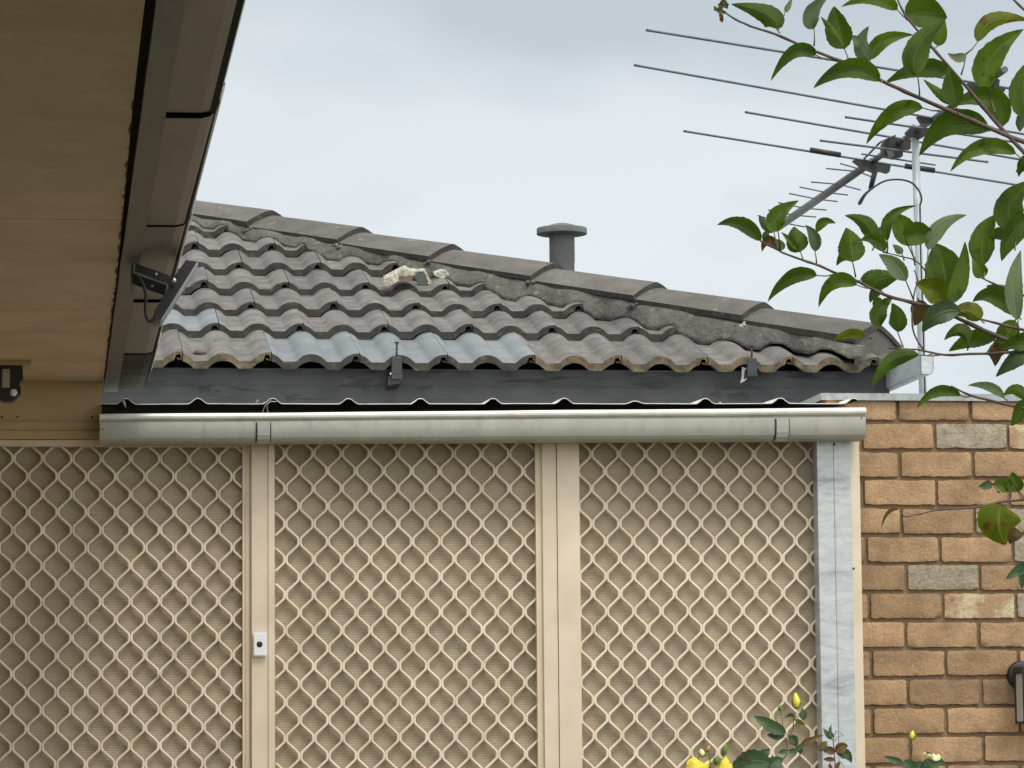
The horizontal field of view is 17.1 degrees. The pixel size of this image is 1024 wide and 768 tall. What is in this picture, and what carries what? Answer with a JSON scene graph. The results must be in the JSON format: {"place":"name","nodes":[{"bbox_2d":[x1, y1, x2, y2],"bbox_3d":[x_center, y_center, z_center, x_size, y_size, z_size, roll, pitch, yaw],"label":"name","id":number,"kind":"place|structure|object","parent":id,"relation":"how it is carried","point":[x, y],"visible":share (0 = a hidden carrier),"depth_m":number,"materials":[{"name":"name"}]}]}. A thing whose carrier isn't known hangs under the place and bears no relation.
{"place":"outdoors","nodes":[
{"label":"outdoors","id":0,"kind":"place"},
{"bbox_2d":[102,200,933,403],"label":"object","id":1,"kind":"structure","parent":0,"point":[269,304],"depth_m":11.97,"materials":[{"name":"tile"}]},
{"bbox_2d":[193,349,206,354],"bbox_3d":[-1.060,-0.109,11.550,0.047,0.023,0.049,0,-6,-8],"label":"stone chip","id":2,"kind":"object","parent":1,"relation":"on","point":[199,351],"visible":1,"depth_m":11.53,"materials":[{"name":"brown stone"}]},
{"bbox_2d":[382,265,415,285],"bbox_3d":[-0.420,-0.403,12.642,0.121,0.086,0.050,0,-6,-8],"label":"broken tile lump","id":3,"kind":"object","parent":1,"relation":"on","point":[404,273],"visible":1,"depth_m":12.62,"materials":[{"name":"white stone"}]},
{"bbox_2d":[415,268,431,284],"bbox_3d":[-0.333,-0.403,12.783,0.066,0.070,0.030,0,-6,-8],"label":"tile shard","id":4,"kind":"object","parent":1,"relation":"on","point":[422,277],"visible":0.86,"depth_m":12.77,"materials":[{"name":"grey tile"}]},
{"bbox_2d":[433,269,448,277],"bbox_3d":[-0.266,-0.416,12.812,0.060,0.039,0.030,0,-6,-8],"label":"mortar flake","id":5,"kind":"object","parent":1,"relation":"on","point":[441,273],"visible":1,"depth_m":12.80,"materials":[{"name":"beige concrete"}]},
{"bbox_2d":[99,398,865,444],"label":"porch roof","id":6,"kind":"structure","parent":1,"relation":"attached to","point":[200,421],"depth_m":10.61,"materials":[{"name":"metal"}]},
{"bbox_2d":[634,29,1023,393],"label":"tv antenna","id":7,"kind":"object","parent":1,"relation":"attached to","point":[893,147],"visible":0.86,"depth_m":14.65,"materials":[{"name":"metal"}]},
{"bbox_2d":[196,0,1023,393],"label":"sky","id":8,"kind":"structure","parent":0,"point":[478,126],"materials":[{"name":"white"}]},
{"label":"ground","id":9,"kind":"structure","parent":0,"visible":0},
{"bbox_2d":[0,0,245,439],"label":"house wing","id":10,"kind":"structure","parent":9,"relation":"on","point":[109,110],"depth_m":6.77,"materials":[{"name":"beige paint"}]},
{"bbox_2d":[0,360,30,402],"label":"security sensor","id":11,"kind":"object","parent":10,"relation":"attached to","point":[11,375],"visible":1,"depth_m":9.98,"materials":[{"name":"paint"}]},
{"bbox_2d":[131,260,197,325],"bbox_3d":[-0.810,-0.208,7.923,0.154,0.150,0.138,0,-6,-8],"label":"flood light","id":12,"kind":"object","parent":10,"relation":"attached to","point":[179,282],"visible":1,"depth_m":7.88,"materials":[{"name":"black painted metal"},{"name":"glass"}]},
{"bbox_2d":[251,445,274,767],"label":"door post","id":13,"kind":"object","parent":9,"relation":"on","point":[262,601],"depth_m":10.56,"materials":[{"name":"beige metal"}]},
{"bbox_2d":[0,440,250,767],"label":"security screen","id":14,"kind":"object","parent":13,"relation":"attached to","point":[125,606],"visible":1,"depth_m":10.55,"materials":[{"name":"beige metal"}]},
{"bbox_2d":[253,632,266,656],"bbox_3d":[-0.781,0.807,10.534,0.041,0.074,0.014,0,-6,-8],"label":"door bell","id":15,"kind":"object","parent":13,"relation":"attached to","point":[259,644],"depth_m":10.53,"materials":[{"name":"white plastic"}]},
{"bbox_2d":[541,443,581,767],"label":"door mullion","id":16,"kind":"structure","parent":9,"relation":"on","point":[561,614],"depth_m":10.69,"materials":[{"name":"beige metal"}]},
{"bbox_2d":[274,443,544,767],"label":"security screen","id":17,"kind":"object","parent":16,"relation":"attached to","point":[408,605],"visible":0.96,"depth_m":10.67,"materials":[{"name":"beige metal"}]},
{"bbox_2d":[579,442,817,767],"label":"security screen","id":18,"kind":"object","parent":16,"relation":"attached to","point":[697,586],"visible":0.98,"depth_m":10.79,"materials":[{"name":"beige metal"}]},
{"bbox_2d":[811,441,864,767],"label":"corner post","id":19,"kind":"object","parent":9,"relation":"on","point":[838,588],"visible":0.98,"depth_m":10.78,"materials":[{"name":"metal"}]},
{"bbox_2d":[800,393,1023,767],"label":"brick wall","id":20,"kind":"structure","parent":9,"relation":"on","point":[943,620],"depth_m":10.95,"materials":[{"name":"brick"}]},
{"bbox_2d":[1007,661,1023,723],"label":"wall lantern","id":21,"kind":"object","parent":20,"relation":"attached to","point":[1015,674],"depth_m":10.88,"materials":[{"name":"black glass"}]},
{"label":"garden bed","id":22,"kind":"structure","parent":9,"relation":"on","visible":0},
{"bbox_2d":[686,744,782,767],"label":"rose bush","id":23,"kind":"object","parent":22,"relation":"on","point":[753,758],"visible":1,"depth_m":9.80,"materials":[{"name":"yellow plant"}]},
{"bbox_2d":[754,693,825,767],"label":"rose bush","id":24,"kind":"object","parent":22,"relation":"on","point":[776,730],"visible":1,"depth_m":9.86,"materials":[{"name":"green plant"}]},
{"bbox_2d":[823,724,851,767],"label":"rose bush","id":25,"kind":"object","parent":22,"relation":"on","point":[841,751],"visible":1,"depth_m":9.91,"materials":[{"name":"green plant"}]},
{"bbox_2d":[884,730,945,767],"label":"rose bush","id":26,"kind":"object","parent":22,"relation":"on","point":[935,761],"visible":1,"depth_m":9.92,"materials":[{"name":"green plant"}]},
{"label":"lawn","id":27,"kind":"structure","parent":0,"visible":0},
{"bbox_2d":[714,0,1023,587],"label":"leafy fruit tree","id":28,"kind":"object","parent":27,"relation":"on","point":[943,286],"visible":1,"depth_m":3.89,"materials":[{"name":"green plant"}]}
]}

